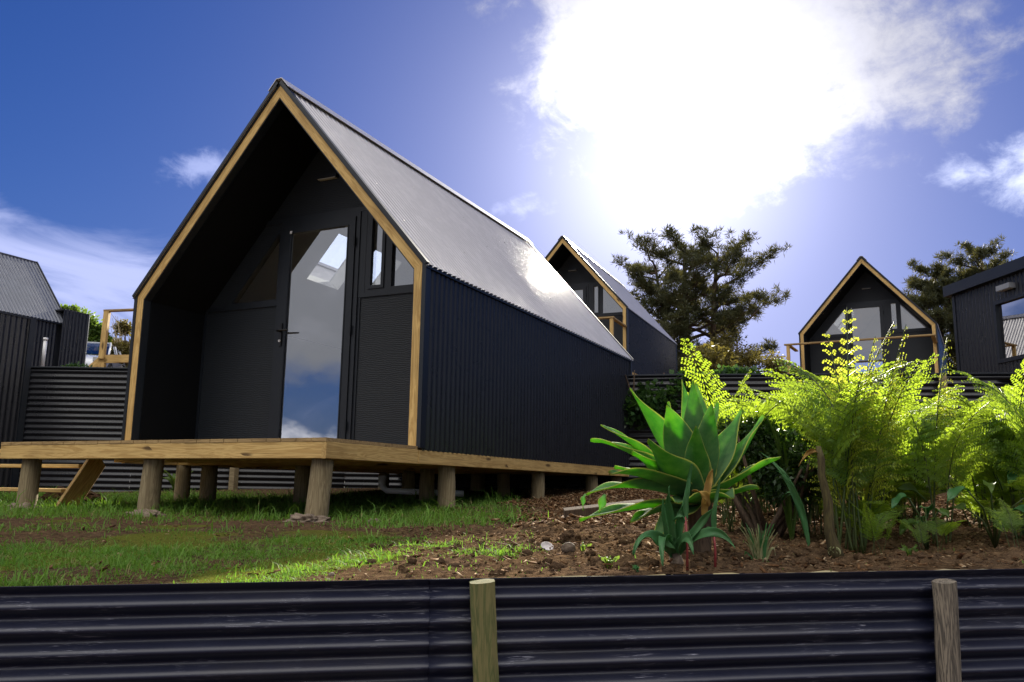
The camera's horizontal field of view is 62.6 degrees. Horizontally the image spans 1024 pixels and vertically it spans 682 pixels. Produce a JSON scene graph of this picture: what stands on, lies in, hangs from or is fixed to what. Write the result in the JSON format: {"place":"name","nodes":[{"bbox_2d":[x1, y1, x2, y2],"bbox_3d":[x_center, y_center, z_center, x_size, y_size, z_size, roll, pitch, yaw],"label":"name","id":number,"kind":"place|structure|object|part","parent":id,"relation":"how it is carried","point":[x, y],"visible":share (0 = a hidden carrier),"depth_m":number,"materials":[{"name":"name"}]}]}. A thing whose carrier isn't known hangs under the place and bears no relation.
{"place":"outdoors","nodes":[
{"label":"outdoors","id":0,"kind":"place"},
{"bbox_2d":[0,488,1023,586],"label":"ground","id":1,"kind":"structure","parent":0,"point":[136,537],"depth_m":4.06,"materials":[{"name":"soil"}]},
{"bbox_2d":[0,311,36,487],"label":"wall","id":2,"kind":"structure","parent":1,"relation":"on","point":[17,333],"depth_m":12.45,"materials":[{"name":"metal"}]},
{"bbox_2d":[4,503,38,509],"bbox_3d":[-4.330,1.502,7.423,0.408,0.153,0.318,1,-10,0],"label":"spoil heap","id":3,"kind":"object","parent":1,"relation":"on","point":[23,505],"visible":0.16,"depth_m":7.38,"materials":[{"name":"concrete"}]},
{"bbox_2d":[0,449,104,507],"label":"stairs","id":4,"kind":"structure","parent":1,"relation":"on","point":[85,477],"depth_m":8.31,"materials":[{"name":"brown wood"}]},
{"bbox_2d":[40,486,105,503],"bbox_3d":[-4.755,1.706,9.116,0.689,0.308,0.720,7,-12,-32],"label":"earth mound","id":5,"kind":"object","parent":1,"relation":"on","point":[92,495],"visible":0.11,"depth_m":8.94,"materials":[{"name":"soil"}]},
{"bbox_2d":[126,509,165,516],"bbox_3d":[-2.894,1.393,6.612,0.436,0.147,0.270,-8,-13,41],"label":"spoil heap","id":6,"kind":"object","parent":1,"relation":"on","point":[145,512],"visible":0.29,"depth_m":6.57,"materials":[{"name":"concrete"}]},
{"bbox_2d":[163,470,192,489],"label":"weed","id":7,"kind":"object","parent":1,"relation":"on","point":[170,479],"visible":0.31,"depth_m":12.03,"materials":[{"name":"green plant"}]},
{"bbox_2d":[282,513,330,521],"bbox_3d":[-1.443,1.297,5.981,0.436,0.148,0.290,-4,-11,25],"label":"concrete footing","id":8,"kind":"object","parent":1,"relation":"on","point":[298,517],"visible":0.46,"depth_m":5.91,"materials":[{"name":"concrete"}]},
{"bbox_2d":[0,77,633,516],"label":"cabin","id":9,"kind":"object","parent":1,"relation":"on","point":[460,335],"visible":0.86,"depth_m":9.08,"materials":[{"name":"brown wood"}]},
{"bbox_2d":[227,231,281,306],"bbox_3d":[-2.882,-0.797,9.500,0.750,0.810,0.075,-4,-11,25],"label":"window","id":10,"kind":"structure","parent":9,"relation":"in","point":[234,302],"depth_m":9.47,"materials":[{"name":"black metal"}]},
{"bbox_2d":[271,216,356,438],"bbox_3d":[-2.108,-0.091,8.901,0.967,2.457,0.126,-4,-11,25],"label":"door","id":11,"kind":"structure","parent":9,"relation":"in","point":[351,222],"depth_m":8.95,"materials":[{"name":"black metal"}]},
{"bbox_2d":[364,212,388,292],"bbox_3d":[-1.390,-0.942,8.798,0.280,0.900,0.088,-4,-11,25],"label":"window","id":12,"kind":"structure","parent":9,"relation":"in","point":[368,288],"depth_m":8.75,"materials":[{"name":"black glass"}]},
{"bbox_2d":[387,238,412,290],"bbox_3d":[-0.908,-0.973,8.578,0.797,0.900,0.075,-4,-11,25],"label":"window","id":13,"kind":"structure","parent":9,"relation":"in","point":[392,248],"depth_m":8.67,"materials":[{"name":"black metal"}]},
{"bbox_2d":[378,475,463,496],"bbox_3d":[-1.043,1.651,9.590,0.999,0.223,0.095,0,-10,7],"label":"drain pipe","id":14,"kind":"object","parent":9,"relation":"attached to","point":[382,484],"visible":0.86,"depth_m":9.59,"materials":[{"name":"white plastic"}]},
{"bbox_2d":[0,486,1023,586],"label":"grass","id":15,"kind":"structure","parent":1,"relation":"on","point":[128,503],"depth_m":5.09,"materials":[{"name":"green plant"}]},
{"bbox_2d":[1,516,1023,580],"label":"garden litter","id":16,"kind":"object","parent":1,"relation":"on","point":[762,569],"visible":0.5,"depth_m":3.81,"materials":[{"name":"brown wood"}]},
{"bbox_2d":[17,366,1023,491],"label":"terrace wall","id":17,"kind":"structure","parent":1,"relation":"on","point":[75,403],"depth_m":12.58,"materials":[{"name":"metal"}]},
{"bbox_2d":[541,542,552,549],"bbox_3d":[0.163,0.954,3.906,0.061,0.046,0.014,16,-45,8],"label":"seashell","id":18,"kind":"object","parent":1,"relation":"on","point":[546,545],"visible":1,"depth_m":3.91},
{"bbox_2d":[561,542,575,553],"bbox_3d":[0.251,0.926,3.761,0.067,0.054,0.062,-4,-11,25],"label":"stone","id":19,"kind":"object","parent":1,"relation":"on","point":[567,547],"visible":0.91,"depth_m":3.74,"materials":[{"name":"brown stone"}]},
{"bbox_2d":[556,529,581,543],"bbox_3d":[0.308,1.069,4.540,0.133,0.108,0.120,-4,-11,25],"label":"soil lump","id":20,"kind":"object","parent":1,"relation":"on","point":[568,535],"visible":0.68,"depth_m":4.51,"materials":[{"name":"brown soil"}]},
{"bbox_2d":[580,541,591,550],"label":"weed","id":21,"kind":"object","parent":1,"relation":"on","point":[582,546],"visible":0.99,"depth_m":3.75,"materials":[{"name":"green plant"}]},
{"bbox_2d":[563,499,645,517],"bbox_3d":[0.658,1.195,5.998,0.582,0.060,0.070,-5,6,-6],"label":"wood offcut","id":22,"kind":"object","parent":1,"relation":"on","point":[587,511],"visible":0.39,"depth_m":5.96,"materials":[{"name":"brown wood"}]},
{"bbox_2d":[598,554,619,568],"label":"weed","id":23,"kind":"object","parent":1,"relation":"on","point":[605,559],"visible":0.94,"depth_m":3.34,"materials":[{"name":"green plant"}]},
{"bbox_2d":[632,565,638,571],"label":"weed","id":24,"kind":"object","parent":1,"relation":"on","point":[636,567],"visible":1,"depth_m":3.19,"materials":[{"name":"green plant"}]},
{"bbox_2d":[315,512,1023,579],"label":"soil clods","id":25,"kind":"object","parent":1,"relation":"on","point":[800,558],"visible":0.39,"depth_m":3.81,"materials":[{"name":"brown soil"}]},
{"bbox_2d":[579,379,780,574],"bbox_3d":[0.742,0.603,3.778,0.696,0.936,0.928,-11,-16,50],"label":"agave","id":26,"kind":"object","parent":1,"relation":"on","point":[687,438],"visible":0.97,"depth_m":3.73,"materials":[{"name":"green plant"}]},
{"bbox_2d":[673,463,692,574],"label":"lily shoot","id":27,"kind":"object","parent":1,"relation":"on","point":[680,514],"visible":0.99,"depth_m":3.34,"materials":[{"name":"green plant"}]},
{"bbox_2d":[632,481,735,574],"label":"agave","id":28,"kind":"object","parent":1,"relation":"on","point":[672,540],"visible":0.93,"depth_m":3.33,"materials":[{"name":"plant"}]},
{"bbox_2d":[706,479,720,566],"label":"stem","id":29,"kind":"object","parent":1,"relation":"on","point":[714,518],"visible":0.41,"depth_m":3.37,"materials":[{"name":"green plant"}]},
{"bbox_2d":[705,400,773,512],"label":"fern","id":30,"kind":"object","parent":1,"relation":"on","point":[764,509],"depth_m":6.93,"materials":[{"name":"green plant"}]},
{"bbox_2d":[474,487,1020,530],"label":"bark mulch","id":31,"kind":"object","parent":1,"relation":"on","point":[569,496],"visible":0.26,"depth_m":7.35,"materials":[{"name":"brown wood"}]},
{"bbox_2d":[680,338,832,531],"bbox_3d":[1.327,0.555,4.774,0.828,1.035,0.729,1,-10,2],"label":"fern","id":32,"kind":"object","parent":1,"relation":"on","point":[765,408],"visible":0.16,"depth_m":4.64,"materials":[{"name":"green plant"}]},
{"bbox_2d":[738,523,778,561],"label":"grass tuft","id":33,"kind":"object","parent":1,"relation":"on","point":[759,547],"visible":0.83,"depth_m":3.62,"materials":[{"name":"green plant"}]},
{"bbox_2d":[713,370,804,524],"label":"fern","id":34,"kind":"object","parent":1,"relation":"on","point":[724,513],"visible":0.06,"depth_m":5.62,"materials":[{"name":"green plant"}]},
{"bbox_2d":[710,398,810,523],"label":"fern","id":35,"kind":"object","parent":1,"relation":"on","point":[740,404],"visible":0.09,"depth_m":5.54,"materials":[{"name":"green plant"}]},
{"bbox_2d":[739,381,790,515],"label":"fern","id":36,"kind":"object","parent":1,"relation":"on","point":[753,398],"visible":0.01,"depth_m":6.04,"materials":[{"name":"green plant"}]},
{"bbox_2d":[717,407,830,536],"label":"box shrub","id":37,"kind":"object","parent":1,"relation":"on","point":[765,479],"visible":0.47,"depth_m":4.54,"materials":[{"name":"green plant"}]},
{"bbox_2d":[741,416,815,539],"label":"strap leaf plant","id":38,"kind":"object","parent":1,"relation":"on","point":[791,523],"visible":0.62,"depth_m":4.45,"materials":[{"name":"green plant"}]},
{"bbox_2d":[760,452,809,545],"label":"strap leaf plant","id":39,"kind":"object","parent":1,"relation":"on","point":[792,491],"visible":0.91,"depth_m":4.16,"materials":[{"name":"green plant"}]},
{"bbox_2d":[743,384,862,517],"bbox_3d":[2.279,0.832,6.432,0.851,1.054,1.112,1,-10,2],"label":"fern","id":40,"kind":"object","parent":1,"relation":"on","point":[767,394],"visible":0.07,"depth_m":6.46,"materials":[{"name":"green plant"}]},
{"bbox_2d":[751,364,865,528],"bbox_3d":[2.027,0.713,5.508,0.779,1.028,0.931,-8,-13,40],"label":"fern","id":41,"kind":"object","parent":1,"relation":"on","point":[781,379],"visible":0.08,"depth_m":5.42,"materials":[{"name":"green plant"}]},
{"bbox_2d":[791,389,836,518],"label":"fern","id":42,"kind":"object","parent":1,"relation":"on","point":[814,506],"visible":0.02,"depth_m":6.42,"materials":[{"name":"green plant"}]},
{"bbox_2d":[798,446,843,558],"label":"leaf plant","id":43,"kind":"object","parent":1,"relation":"on","point":[834,549],"visible":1,"depth_m":3.83,"materials":[{"name":"green plant"}]},
{"bbox_2d":[749,360,906,535],"bbox_3d":[1.755,0.628,4.743,0.915,0.934,0.702,-4,-11,25],"label":"fern","id":44,"kind":"object","parent":1,"relation":"on","point":[808,512],"visible":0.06,"depth_m":4.67,"materials":[{"name":"green plant"}]},
{"bbox_2d":[757,310,912,553],"bbox_3d":[1.642,0.430,4.355,0.639,1.291,0.763,11,-14,-44],"label":"fern","id":45,"kind":"object","parent":1,"relation":"on","point":[839,435],"visible":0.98,"depth_m":4.22,"materials":[{"name":"green plant"}]},
{"bbox_2d":[808,495,890,549],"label":"fern","id":46,"kind":"object","parent":1,"relation":"on","point":[846,516],"visible":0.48,"depth_m":4.26,"materials":[{"name":"green plant"}]},
{"bbox_2d":[783,353,938,526],"bbox_3d":[2.184,0.671,5.368,1.029,1.099,0.855,-4,-11,25],"label":"fern","id":47,"kind":"object","parent":1,"relation":"on","point":[925,380],"visible":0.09,"depth_m":5.21,"materials":[{"name":"green plant"}]},
{"bbox_2d":[805,451,927,524],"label":"broad leaf plant","id":48,"kind":"object","parent":1,"relation":"on","point":[908,486],"visible":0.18,"depth_m":4.71,"materials":[{"name":"green plant"}]},
{"bbox_2d":[784,359,954,546],"bbox_3d":[2.013,0.650,4.603,0.778,0.930,1.037,-8,-13,40],"label":"fern","id":49,"kind":"object","parent":1,"relation":"on","point":[877,504],"visible":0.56,"depth_m":4.39,"materials":[{"name":"green plant"}]},
{"bbox_2d":[831,374,916,504],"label":"fern","id":50,"kind":"object","parent":1,"relation":"on","point":[834,375],"visible":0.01,"depth_m":6.52,"materials":[{"name":"green plant"}]},
{"bbox_2d":[858,373,899,499],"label":"fern","id":51,"kind":"object","parent":1,"relation":"on","point":[881,394],"visible":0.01,"depth_m":5.52,"materials":[{"name":"green plant"}]},
{"bbox_2d":[849,501,908,555],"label":"fern","id":52,"kind":"object","parent":1,"relation":"on","point":[872,522],"visible":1,"depth_m":3.99,"materials":[{"name":"green plant"}]},
{"bbox_2d":[841,409,963,502],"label":"fern","id":53,"kind":"object","parent":1,"relation":"on","point":[894,494],"visible":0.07,"depth_m":5.66,"materials":[{"name":"green plant"}]},
{"bbox_2d":[854,404,956,520],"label":"fern","id":54,"kind":"object","parent":1,"relation":"on","point":[903,513],"visible":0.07,"depth_m":5.90,"materials":[{"name":"green plant"}]},
{"bbox_2d":[898,544,917,555],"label":"weed","id":55,"kind":"object","parent":1,"relation":"on","point":[906,550],"visible":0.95,"depth_m":3.82,"materials":[{"name":"green plant"}]},
{"bbox_2d":[891,493,949,549],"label":"broad leaf plant","id":56,"kind":"object","parent":1,"relation":"on","point":[895,502],"visible":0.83,"depth_m":4.16,"materials":[{"name":"green plant"}]},
{"bbox_2d":[890,516,962,550],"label":"fern","id":57,"kind":"object","parent":1,"relation":"on","point":[945,528],"visible":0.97,"depth_m":4.07,"materials":[{"name":"green plant"}]},
{"bbox_2d":[878,384,986,522],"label":"fern","id":58,"kind":"object","parent":1,"relation":"on","point":[920,490],"visible":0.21,"depth_m":5.62,"materials":[{"name":"green plant"}]},
{"bbox_2d":[883,339,1023,545],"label":"fern","id":59,"kind":"object","parent":1,"relation":"on","point":[941,446],"visible":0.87,"depth_m":4.37,"materials":[{"name":"green plant"}]},
{"bbox_2d":[921,455,995,527],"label":"fern","id":60,"kind":"object","parent":1,"relation":"on","point":[965,500],"visible":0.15,"depth_m":5.48,"materials":[{"name":"green plant"}]},
{"bbox_2d":[919,388,1023,538],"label":"fern","id":61,"kind":"object","parent":1,"relation":"on","point":[1004,435],"visible":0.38,"depth_m":4.54,"materials":[{"name":"green plant"}]},
{"bbox_2d":[929,360,1023,537],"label":"fern","id":62,"kind":"object","parent":1,"relation":"on","point":[1005,496],"visible":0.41,"depth_m":4.59,"materials":[{"name":"green plant"}]},
{"bbox_2d":[934,383,1023,528],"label":"fern","id":63,"kind":"object","parent":1,"relation":"on","point":[978,486],"visible":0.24,"depth_m":5.39,"materials":[{"name":"green plant"}]},
{"bbox_2d":[940,480,1023,547],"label":"broad leaf plant","id":64,"kind":"object","parent":1,"relation":"on","point":[952,493],"visible":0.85,"depth_m":4.21,"materials":[{"name":"green plant"}]},
{"bbox_2d":[945,368,1023,531],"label":"fern","id":65,"kind":"object","parent":1,"relation":"on","point":[1006,399],"visible":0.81,"depth_m":4.35,"materials":[{"name":"green plant"}]},
{"bbox_2d":[973,446,1018,526],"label":"fern","id":66,"kind":"object","parent":1,"relation":"on","point":[1000,489],"visible":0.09,"depth_m":5.33,"materials":[{"name":"green plant"}]},
{"bbox_2d":[985,498,1023,546],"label":"fern","id":67,"kind":"object","parent":1,"relation":"on","point":[1006,515],"visible":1,"depth_m":3.98,"materials":[{"name":"green plant"}]},
{"bbox_2d":[993,471,1018,507],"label":"broad leaf plant","id":68,"kind":"object","parent":1,"relation":"on","point":[1012,476],"visible":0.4,"depth_m":4.41,"materials":[{"name":"green plant"}]},
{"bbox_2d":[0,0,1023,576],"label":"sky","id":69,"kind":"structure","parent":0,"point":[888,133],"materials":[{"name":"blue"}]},
{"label":"terrace ground","id":70,"kind":"structure","parent":0,"visible":0},
{"bbox_2d":[0,252,63,365],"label":"gabled cabin","id":71,"kind":"object","parent":70,"relation":"on","point":[26,289],"visible":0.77,"depth_m":18.24,"materials":[{"name":"metal"}]},
{"bbox_2d":[41,337,47,365],"bbox_3d":[-7.388,0.225,13.230,0.159,0.554,0.105,-1,-10,9],"label":"vent pipe","id":72,"kind":"object","parent":70,"relation":"on","point":[44,349],"visible":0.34,"depth_m":13.21,"materials":[{"name":"white plastic"}]},
{"bbox_2d":[53,309,89,366],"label":"screen wall","id":73,"kind":"structure","parent":70,"relation":"on","point":[71,341],"depth_m":18.65,"materials":[{"name":"metal"}]},
{"bbox_2d":[60,361,92,366],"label":"shrub","id":74,"kind":"object","parent":70,"relation":"on","point":[75,365],"visible":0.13,"depth_m":13.30,"materials":[{"name":"green plant"}]},
{"bbox_2d":[60,303,112,354],"bbox_3d":[-17.802,0.360,32.833,5.052,3.857,2.128,2,-10,-7],"label":"leafy tree","id":75,"kind":"object","parent":70,"relation":"on","point":[95,329],"visible":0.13,"depth_m":32.57,"materials":[{"name":"green plant"}]},
{"bbox_2d":[85,342,125,366],"bbox_3d":[-15.107,0.804,30.344,1.750,1.500,3.989,3,-10,-14],"label":"car","id":76,"kind":"object","parent":70,"relation":"on","point":[95,346],"visible":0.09,"depth_m":30.28,"materials":[{"name":"grey paint"}]},
{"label":"window","id":77,"kind":"part","parent":76,"relation":"part of","materials":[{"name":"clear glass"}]},
{"bbox_2d":[89,308,132,366],"bbox_3d":[-6.799,0.228,15.527,1.758,1.488,1.225,1,-10,0],"label":"timber landing","id":78,"kind":"object","parent":70,"relation":"on","point":[102,359],"visible":0.4,"depth_m":14.95,"materials":[{"name":"brown wood"}]},
{"bbox_2d":[91,319,131,366],"bbox_3d":[-14.072,0.720,33.049,4.984,3.336,2.287,-1,-10,11],"label":"leafy tree","id":79,"kind":"object","parent":70,"relation":"on","point":[123,348],"visible":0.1,"depth_m":33.29,"materials":[{"name":"green plant"}]},
{"bbox_2d":[110,315,130,367],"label":"bare bush","id":80,"kind":"object","parent":70,"relation":"on","point":[115,334],"visible":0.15,"depth_m":32.96,"materials":[{"name":"brown plant"}]},
{"bbox_2d":[311,262,372,282],"bbox_3d":[-4.518,0.261,23.063,3.694,4.288,7.303,-4,-11,25],"label":"cabin","id":81,"kind":"object","parent":70,"relation":"on","point":[323,271],"visible":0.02,"depth_m":21.95,"materials":[{"name":"metal"}]},
{"bbox_2d":[544,236,676,374],"bbox_3d":[2.228,0.139,24.837,3.878,5.344,7.330,-3,-11,23],"label":"cabin","id":82,"kind":"object","parent":70,"relation":"on","point":[638,332],"visible":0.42,"depth_m":23.58,"materials":[{"name":"metal"}]},
{"bbox_2d":[570,286,586,304],"bbox_3d":[1.624,-0.296,23.462,0.968,2.457,0.062,-3,-11,24],"label":"door","id":83,"kind":"structure","parent":82,"relation":"in","point":[583,288],"depth_m":23.48,"materials":[{"name":"black metal"}]},
{"bbox_2d":[591,283,600,314],"bbox_3d":[2.338,-1.148,23.353,0.280,0.900,0.088,-3,-11,23],"label":"window","id":84,"kind":"structure","parent":82,"relation":"in","point":[592,285],"depth_m":23.32,"materials":[{"name":"black metal"}]},
{"bbox_2d":[601,286,621,314],"bbox_3d":[2.829,-1.175,23.152,0.797,0.900,0.075,-3,-11,23],"label":"window","id":85,"kind":"structure","parent":82,"relation":"in","point":[602,313],"depth_m":23.22,"materials":[{"name":"black metal"}]},
{"bbox_2d":[622,364,763,430],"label":"ivy bush","id":86,"kind":"object","parent":70,"relation":"on","point":[649,399],"visible":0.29,"depth_m":12.40,"materials":[{"name":"green plant"}]},
{"bbox_2d":[611,223,792,373],"bbox_3d":[8.203,-0.191,39.538,9.859,10.288,7.768,-4,-11,25],"label":"pine tree","id":87,"kind":"object","parent":70,"relation":"on","point":[694,287],"visible":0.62,"depth_m":38.39,"materials":[{"name":"green plant"}]},
{"bbox_2d":[683,341,739,372],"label":"red leaf shrub","id":88,"kind":"object","parent":70,"relation":"on","point":[711,353],"visible":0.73,"depth_m":14.83,"materials":[{"name":"green plant"}]},
{"bbox_2d":[681,323,799,373],"bbox_3d":[9.953,1.775,35.819,5.496,5.348,3.018,-4,-11,25],"label":"leafy tree","id":89,"kind":"object","parent":70,"relation":"on","point":[745,360],"visible":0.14,"depth_m":35.45,"materials":[{"name":"green plant"}]},
{"bbox_2d":[784,256,947,372],"bbox_3d":[11.085,0.513,25.821,3.834,5.217,7.330,-5,-11,29],"label":"cabin","id":90,"kind":"object","parent":70,"relation":"on","point":[876,301],"visible":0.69,"depth_m":24.64,"materials":[{"name":"metal"}]},
{"bbox_2d":[822,308,846,335],"bbox_3d":[9.589,-0.553,25.115,0.750,0.810,0.075,-5,-11,29],"label":"window","id":91,"kind":"structure","parent":90,"relation":"in","point":[843,309],"depth_m":25.04,"materials":[{"name":"black metal"}]},
{"bbox_2d":[848,303,886,372],"bbox_3d":[10.329,0.144,24.465,0.967,2.457,0.126,-5,-11,29],"label":"door","id":92,"kind":"structure","parent":90,"relation":"in","point":[880,305],"depth_m":24.56,"materials":[{"name":"black metal"}]},
{"bbox_2d":[888,300,899,331],"bbox_3d":[11.030,-0.716,24.316,0.280,0.900,0.088,-5,-11,29],"label":"window","id":93,"kind":"structure","parent":90,"relation":"in","point":[889,302],"depth_m":24.29,"materials":[{"name":"black metal"}]},
{"bbox_2d":[898,300,929,330],"bbox_3d":[11.499,-0.753,24.062,0.797,0.900,0.075,-5,-11,29],"label":"window","id":94,"kind":"structure","parent":90,"relation":"in","point":[899,302],"depth_m":24.12,"materials":[{"name":"black metal"}]},
{"bbox_2d":[901,257,974,371],"bbox_3d":[18.430,0.388,35.545,4.908,8.246,4.314,-4,-11,25],"label":"pine tree","id":95,"kind":"object","parent":70,"relation":"on","point":[928,297],"visible":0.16,"depth_m":35.16,"materials":[{"name":"green plant"}]},
{"bbox_2d":[930,233,1018,372],"bbox_3d":[20.303,-0.106,35.150,5.456,9.153,4.882,-4,-11,25],"label":"pine tree","id":96,"kind":"object","parent":70,"relation":"on","point":[979,254],"visible":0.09,"depth_m":35.39,"materials":[{"name":"green plant"}]},
{"bbox_2d":[943,256,1023,391],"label":"flat roofed building","id":97,"kind":"structure","parent":70,"relation":"on","point":[988,311],"depth_m":13.44,"materials":[{"name":"metal"}]},
{"bbox_2d":[992,292,1023,363],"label":"window","id":98,"kind":"structure","parent":97,"relation":"in","point":[1008,312],"depth_m":13.03,"materials":[{"name":"black glass"}]},
{"label":"lower ground","id":99,"kind":"structure","parent":0,"visible":0},
{"bbox_2d":[0,569,1023,681],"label":"retaining fence","id":100,"kind":"object","parent":99,"relation":"on","point":[925,626],"visible":1,"depth_m":2.99,"materials":[{"name":"metal"}]}
]}

